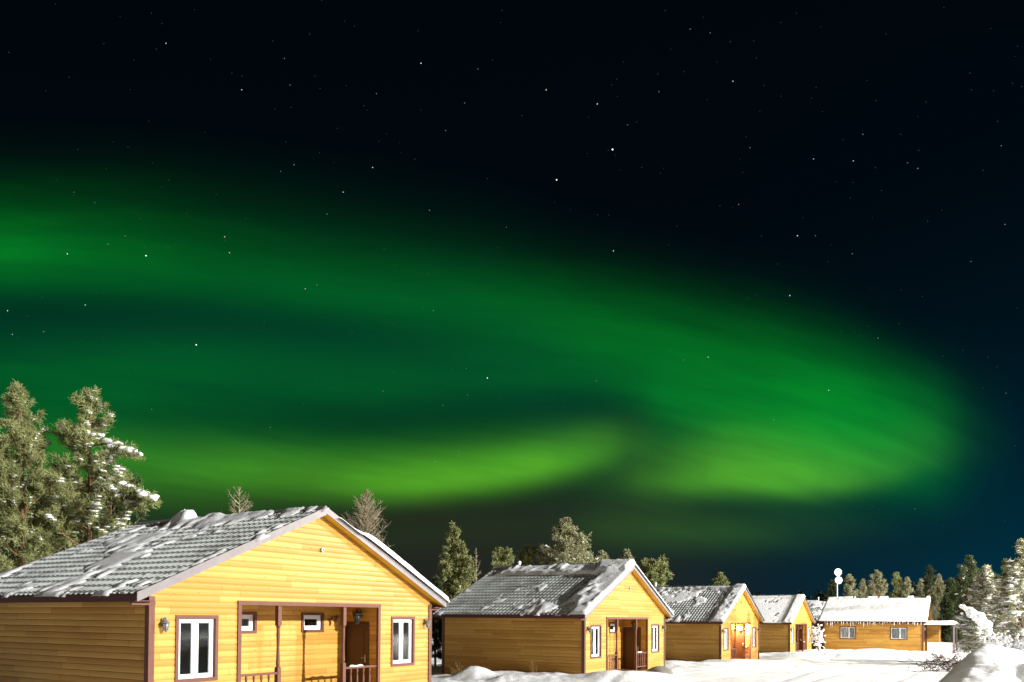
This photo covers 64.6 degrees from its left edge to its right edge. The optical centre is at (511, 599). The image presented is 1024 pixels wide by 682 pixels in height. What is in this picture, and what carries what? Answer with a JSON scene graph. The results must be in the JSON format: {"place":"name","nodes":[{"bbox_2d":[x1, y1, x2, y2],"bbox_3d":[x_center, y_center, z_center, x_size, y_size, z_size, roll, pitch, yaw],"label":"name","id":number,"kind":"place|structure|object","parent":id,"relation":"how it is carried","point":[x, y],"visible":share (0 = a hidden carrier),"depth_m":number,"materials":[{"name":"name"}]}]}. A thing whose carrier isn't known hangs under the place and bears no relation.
{"place":"outdoors","nodes":[
{"label":"outdoors","id":0,"kind":"place"},
{"bbox_2d":[0,0,1023,599],"label":"sky","id":1,"kind":"structure","parent":0,"point":[522,287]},
{"bbox_2d":[42,0,1021,496],"bbox_3d":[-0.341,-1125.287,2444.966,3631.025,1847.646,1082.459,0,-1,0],"label":"stars","id":2,"kind":"object","parent":1,"relation":"in","point":[656,308],"visible":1,"depth_m":2550.51,"materials":[{"name":"white"}]},
{"bbox_2d":[431,632,1023,681],"bbox_3d":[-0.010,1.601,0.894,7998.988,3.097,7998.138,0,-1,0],"label":"snowy ground","id":3,"kind":"structure","parent":0,"point":[987,663],"depth_m":36.99,"materials":[{"name":"white snow"}]},
{"bbox_2d":[0,424,48,568],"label":"pine tree","id":4,"kind":"object","parent":3,"relation":"on","point":[9,559],"visible":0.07,"depth_m":33.94,"materials":[{"name":"green plant"}]},
{"bbox_2d":[0,379,75,572],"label":"pine tree","id":5,"kind":"object","parent":3,"relation":"on","point":[27,445],"visible":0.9,"depth_m":30.77,"materials":[{"name":"green plant"}]},
{"bbox_2d":[0,468,103,567],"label":"pine tree","id":6,"kind":"object","parent":3,"relation":"on","point":[56,531],"visible":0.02,"depth_m":36.59,"materials":[{"name":"green plant"}]},
{"bbox_2d":[34,385,162,548],"bbox_3d":[-16.058,-2.640,31.902,5.100,11.785,3.822,0,-1,0],"label":"pine tree","id":7,"kind":"object","parent":3,"relation":"on","point":[96,466],"visible":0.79,"depth_m":31.53,"materials":[{"name":"green plant"}]},
{"bbox_2d":[59,467,149,542],"bbox_3d":[-17.286,-1.253,34.953,3.418,9.313,3.920,0,-1,25],"label":"pine tree","id":8,"kind":"object","parent":3,"relation":"on","point":[119,513],"visible":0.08,"depth_m":35.15,"materials":[{"name":"green plant"}]},
{"bbox_2d":[0,506,449,681],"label":"wooden cabin","id":9,"kind":"object","parent":3,"relation":"on","point":[313,594],"visible":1,"depth_m":19.41,"materials":[{"name":"yellow wood"}]},
{"bbox_2d":[174,615,218,681],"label":"window","id":10,"kind":"structure","parent":9,"relation":"in","point":[196,636],"depth_m":17.43,"materials":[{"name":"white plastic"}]},
{"bbox_2d":[242,612,256,633],"bbox_3d":[-6.718,0.565,20.114,0.138,0.540,0.880,0,-1,31],"label":"window","id":11,"kind":"structure","parent":9,"relation":"in","point":[249,619],"depth_m":20.33,"materials":[{"name":"white plastic"}]},
{"bbox_2d":[301,612,323,632],"bbox_3d":[-5.490,0.617,22.182,0.138,0.540,0.850,0,-1,31],"label":"window","id":12,"kind":"structure","parent":9,"relation":"in","point":[310,622],"depth_m":22.21,"materials":[{"name":"white plastic"}]},
{"bbox_2d":[345,622,369,681],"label":"door","id":13,"kind":"structure","parent":9,"relation":"in","point":[356,636],"depth_m":22.95,"materials":[{"name":"brown wood"}]},
{"bbox_2d":[390,616,414,666],"bbox_3d":[-3.199,1.195,23.488,0.138,1.430,1.080,0,-1,31],"label":"window","id":14,"kind":"structure","parent":9,"relation":"in","point":[402,627],"depth_m":23.53,"materials":[{"name":"white plastic"}]},
{"bbox_2d":[221,486,252,512],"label":"bare tree","id":15,"kind":"object","parent":3,"relation":"on","point":[238,507],"visible":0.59,"depth_m":41.86,"materials":[{"name":"beige plant"}]},
{"bbox_2d":[340,489,393,551],"bbox_3d":[-7.094,-0.907,39.744,2.702,9.094,2.816,0,-1,11],"label":"bare tree","id":16,"kind":"object","parent":3,"relation":"on","point":[367,516],"visible":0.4,"depth_m":39.67,"materials":[{"name":"beige plant"}]},
{"bbox_2d":[431,574,442,666],"bbox_3d":[-4.305,1.183,43.947,1.993,5.184,1.965,-1,-2,40],"label":"spruce tree","id":17,"kind":"object","parent":3,"relation":"on","point":[436,637],"visible":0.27,"depth_m":43.84,"materials":[{"name":"green plant"}]},
{"bbox_2d":[432,520,476,639],"bbox_3d":[-3.132,-0.345,45.849,3.316,8.441,3.171,0,-1,26],"label":"spruce tree","id":18,"kind":"object","parent":3,"relation":"on","point":[452,575],"visible":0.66,"depth_m":45.52,"materials":[{"name":"green plant"}]},
{"bbox_2d":[469,551,480,585],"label":"bare tree","id":19,"kind":"object","parent":3,"relation":"on","point":[476,569],"visible":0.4,"depth_m":47.97,"materials":[{"name":"brown plant"}]},
{"bbox_2d":[449,660,536,674],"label":"dry grass","id":20,"kind":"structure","parent":3,"relation":"on","point":[455,670],"depth_m":34.14,"materials":[{"name":"brown plant"}]},
{"bbox_2d":[485,546,515,574],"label":"pine tree","id":21,"kind":"object","parent":3,"relation":"on","point":[502,556],"visible":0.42,"depth_m":55.86,"materials":[{"name":"green plant"}]},
{"bbox_2d":[515,545,540,564],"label":"pine tree","id":22,"kind":"object","parent":3,"relation":"on","point":[529,553],"visible":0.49,"depth_m":57.73,"materials":[{"name":"green plant"}]},
{"bbox_2d":[537,549,550,564],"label":"pine tree","id":23,"kind":"object","parent":3,"relation":"on","point":[543,557],"visible":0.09,"depth_m":58.47,"materials":[{"name":"green plant"}]},
{"bbox_2d":[432,559,673,673],"bbox_3d":[2.347,0.919,39.515,7.875,5.960,10.624,0,-1,31],"label":"wooden cabin","id":24,"kind":"object","parent":3,"relation":"on","point":[578,618],"visible":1,"depth_m":36.44,"materials":[{"name":"yellow wood"}]},
{"bbox_2d":[590,625,601,658],"bbox_3d":[3.535,1.776,34.570,0.138,1.430,1.080,0,-1,31],"label":"window","id":25,"kind":"structure","parent":24,"relation":"in","point":[596,632],"depth_m":34.72,"materials":[{"name":"white plastic"}]},
{"bbox_2d":[609,622,615,632],"bbox_3d":[4.848,1.351,39.333,0.138,0.540,0.850,0,-1,31],"label":"window","id":26,"kind":"structure","parent":24,"relation":"in","point":[611,624],"depth_m":39.33,"materials":[{"name":"white plastic"}]},
{"bbox_2d":[623,627,640,668],"bbox_3d":[5.938,2.395,40.092,0.940,2.080,0.124,0,-1,31],"label":"door","id":27,"kind":"structure","parent":24,"relation":"in","point":[628,632],"depth_m":40.15,"materials":[{"name":"brown wood"}]},
{"bbox_2d":[651,624,659,652],"bbox_3d":[7.139,1.929,40.640,0.138,1.430,1.080,0,-1,31],"label":"window","id":28,"kind":"structure","parent":24,"relation":"in","point":[655,628],"depth_m":40.71,"materials":[{"name":"white plastic"}]},
{"bbox_2d":[535,517,605,564],"bbox_3d":[3.928,-0.803,56.996,5.342,10.171,4.844,0,-1,0],"label":"pine tree","id":29,"kind":"object","parent":3,"relation":"on","point":[571,545],"visible":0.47,"depth_m":56.55,"materials":[{"name":"green plant"}]},
{"bbox_2d":[596,550,612,560],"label":"spruce tree","id":30,"kind":"object","parent":3,"relation":"on","point":[602,552],"visible":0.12,"depth_m":61.82,"materials":[{"name":"green plant"}]},
{"bbox_2d":[619,549,636,562],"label":"spruce tree","id":31,"kind":"object","parent":3,"relation":"on","point":[627,554],"visible":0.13,"depth_m":61.99,"materials":[{"name":"green plant"}]},
{"bbox_2d":[639,555,673,585],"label":"pine tree","id":32,"kind":"object","parent":3,"relation":"on","point":[653,570],"visible":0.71,"depth_m":63.15,"materials":[{"name":"green plant"}]},
{"bbox_2d":[647,666,672,674],"bbox_3d":[6.477,3.252,35.539,1.165,0.717,0.970,0,-1,0],"label":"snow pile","id":33,"kind":"object","parent":3,"relation":"on","point":[663,669],"visible":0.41,"depth_m":35.26,"materials":[{"name":"white snow"}]},
{"bbox_2d":[432,578,969,631],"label":"forest","id":34,"kind":"object","parent":3,"relation":"on","point":[821,596],"depth_m":161.01,"materials":[{"name":"green plant"}]},
{"bbox_2d":[653,582,764,661],"bbox_3d":[12.387,1.659,56.546,7.875,5.960,10.624,0,-1,31],"label":"wooden cabin","id":35,"kind":"object","parent":3,"relation":"on","point":[705,622],"visible":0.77,"depth_m":52.72,"materials":[{"name":"yellow wood"}]},
{"bbox_2d":[723,628,728,650],"bbox_3d":[13.577,2.516,51.604,0.138,1.430,1.080,0,-1,31],"label":"window","id":36,"kind":"structure","parent":35,"relation":"in","point":[726,636],"depth_m":51.92,"materials":[{"name":"white plastic"}]},
{"bbox_2d":[732,629,743,658],"bbox_3d":[15.981,3.135,57.125,0.940,2.080,0.124,0,-1,31],"label":"door","id":37,"kind":"structure","parent":35,"relation":"in","point":[739,634],"depth_m":57.13,"materials":[{"name":"brown wood"}]},
{"bbox_2d":[752,627,755,647],"bbox_3d":[17.180,2.669,57.673,0.138,1.430,1.080,0,-1,31],"label":"window","id":38,"kind":"structure","parent":35,"relation":"in","point":[753,628],"depth_m":57.71,"materials":[{"name":"white plastic"}]},
{"bbox_2d":[711,572,729,584],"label":"spruce tree","id":39,"kind":"object","parent":3,"relation":"on","point":[720,579],"visible":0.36,"depth_m":79.76,"materials":[{"name":"green plant"}]},
{"bbox_2d":[751,594,815,652],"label":"wooden cabin","id":40,"kind":"object","parent":3,"relation":"on","point":[790,620],"visible":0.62,"depth_m":70.47,"materials":[{"name":"yellow wood"}]},
{"bbox_2d":[791,627,793,643],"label":"window","id":41,"kind":"structure","parent":40,"relation":"in","point":[792,633],"depth_m":69.76,"materials":[{"name":"white glass"}]},
{"bbox_2d":[796,629,801,649],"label":"door","id":42,"kind":"structure","parent":40,"relation":"in","point":[799,630],"depth_m":74.86,"materials":[{"name":"brown wood"}]},
{"bbox_2d":[807,597,825,646],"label":"wooden cabin","id":43,"kind":"object","parent":3,"relation":"on","point":[816,606],"visible":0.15,"depth_m":89.33,"materials":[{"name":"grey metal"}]},
{"bbox_2d":[808,624,825,650],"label":"rimed sapling","id":44,"kind":"object","parent":3,"relation":"on","point":[820,639],"visible":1,"depth_m":72.01,"materials":[{"name":"white plant"}]},
{"bbox_2d":[826,579,836,600],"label":"pine tree","id":45,"kind":"object","parent":3,"relation":"on","point":[832,589],"visible":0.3,"depth_m":97.75,"materials":[{"name":"green plant"}]},
{"bbox_2d":[834,569,841,595],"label":"dish mast","id":46,"kind":"object","parent":3,"relation":"on","point":[838,573],"visible":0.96,"depth_m":85.90,"materials":[{"name":"white metal"}]},
{"bbox_2d":[842,574,858,597],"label":"pine tree","id":47,"kind":"object","parent":3,"relation":"on","point":[848,589],"visible":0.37,"depth_m":95.95,"materials":[{"name":"green plant"}]},
{"bbox_2d":[856,579,868,597],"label":"pine tree","id":48,"kind":"object","parent":3,"relation":"on","point":[862,593],"visible":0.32,"depth_m":96.95,"materials":[{"name":"green plant"}]},
{"bbox_2d":[866,569,888,597],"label":"pine tree","id":49,"kind":"object","parent":3,"relation":"on","point":[873,591],"visible":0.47,"depth_m":96.77,"materials":[{"name":"green plant"}]},
{"bbox_2d":[818,596,957,652],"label":"wooden cabin","id":50,"kind":"object","parent":3,"relation":"on","point":[908,623],"visible":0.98,"depth_m":76.65,"materials":[{"name":"orange wood"}]},
{"bbox_2d":[840,626,855,638],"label":"window","id":51,"kind":"structure","parent":50,"relation":"in","point":[846,632],"depth_m":77.31,"materials":[{"name":"white plastic"}]},
{"bbox_2d":[890,627,907,639],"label":"window","id":52,"kind":"structure","parent":50,"relation":"in","point":[896,633],"depth_m":75.05,"materials":[{"name":"white plastic"}]},
{"bbox_2d":[888,572,903,597],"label":"pine tree","id":53,"kind":"object","parent":3,"relation":"on","point":[896,581],"visible":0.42,"depth_m":98.10,"materials":[{"name":"green plant"}]},
{"bbox_2d":[900,577,915,597],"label":"pine tree","id":54,"kind":"object","parent":3,"relation":"on","point":[907,584],"visible":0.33,"depth_m":96.89,"materials":[{"name":"green plant"}]},
{"bbox_2d":[914,579,924,597],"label":"pine tree","id":55,"kind":"object","parent":3,"relation":"on","point":[919,591],"visible":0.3,"depth_m":100.15,"materials":[{"name":"green plant"}]},
{"bbox_2d":[922,564,936,604],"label":"pine tree","id":56,"kind":"object","parent":3,"relation":"on","point":[929,576],"visible":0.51,"depth_m":118.13,"materials":[{"name":"green plant"}]},
{"bbox_2d":[928,574,945,620],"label":"pine tree","id":57,"kind":"object","parent":3,"relation":"on","point":[934,594],"visible":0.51,"depth_m":97.55,"materials":[{"name":"green plant"}]},
{"bbox_2d":[908,646,972,671],"bbox_3d":[23.042,3.346,42.914,4.098,1.811,3.279,1,-1,-32],"label":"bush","id":58,"kind":"object","parent":3,"relation":"on","point":[948,663],"visible":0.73,"depth_m":42.93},
{"bbox_2d":[937,592,955,643],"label":"spruce tree","id":59,"kind":"object","parent":3,"relation":"on","point":[947,611],"visible":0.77,"depth_m":83.72,"materials":[{"name":"green plant"}]},
{"bbox_2d":[940,577,960,635],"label":"spruce tree","id":60,"kind":"object","parent":3,"relation":"on","point":[950,586],"visible":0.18,"depth_m":91.88,"materials":[{"name":"green plant"}]},
{"bbox_2d":[955,601,971,647],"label":"spruce tree","id":61,"kind":"object","parent":3,"relation":"on","point":[958,635],"visible":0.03,"depth_m":79.67,"materials":[{"name":"green plant"}]},
{"bbox_2d":[946,554,983,632],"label":"pine tree","id":62,"kind":"object","parent":3,"relation":"on","point":[969,573],"visible":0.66,"depth_m":77.87,"materials":[{"name":"green plant"}]},
{"bbox_2d":[959,604,995,643],"bbox_3d":[27.033,1.706,47.010,2.062,2.874,1.336,1,-1,-29],"label":"bent sapling","id":63,"kind":"object","parent":3,"relation":"on","point":[980,620],"visible":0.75,"depth_m":46.81,"materials":[{"name":"white wood"}]},
{"bbox_2d":[950,565,1011,653],"bbox_3d":[32.634,0.991,56.383,4.234,6.955,3.927,0,-1,0],"label":"spruce tree","id":64,"kind":"object","parent":3,"relation":"on","point":[971,633],"visible":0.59,"depth_m":56.06,"materials":[{"name":"plant"}]},
{"bbox_2d":[978,632,1006,646],"bbox_3d":[24.497,2.673,40.991,2.225,2.106,1.510,1,-2,-43],"label":"snowy shrub","id":65,"kind":"object","parent":3,"relation":"on","point":[993,642],"visible":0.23,"depth_m":40.91,"materials":[{"name":"white snow"}]},
{"bbox_2d":[987,558,1016,638],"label":"spruce tree","id":66,"kind":"object","parent":3,"relation":"on","point":[1004,573],"visible":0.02,"depth_m":73.96,"materials":[{"name":"green plant"}]},
{"bbox_2d":[984,537,1023,647],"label":"spruce tree","id":67,"kind":"object","parent":3,"relation":"on","point":[1009,602],"visible":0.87,"depth_m":50.01,"materials":[{"name":"green wood"}]},
{"bbox_2d":[995,629,1023,650],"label":"snowy shrub","id":68,"kind":"object","parent":3,"relation":"on","point":[1016,644],"visible":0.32,"depth_m":37.93,"materials":[{"name":"white snow"}]},
{"bbox_2d":[998,614,1023,631],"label":"arched twigs","id":69,"kind":"object","parent":3,"relation":"on","point":[1015,621],"visible":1,"depth_m":35.98,"materials":[{"name":"brown plant"}]}
]}

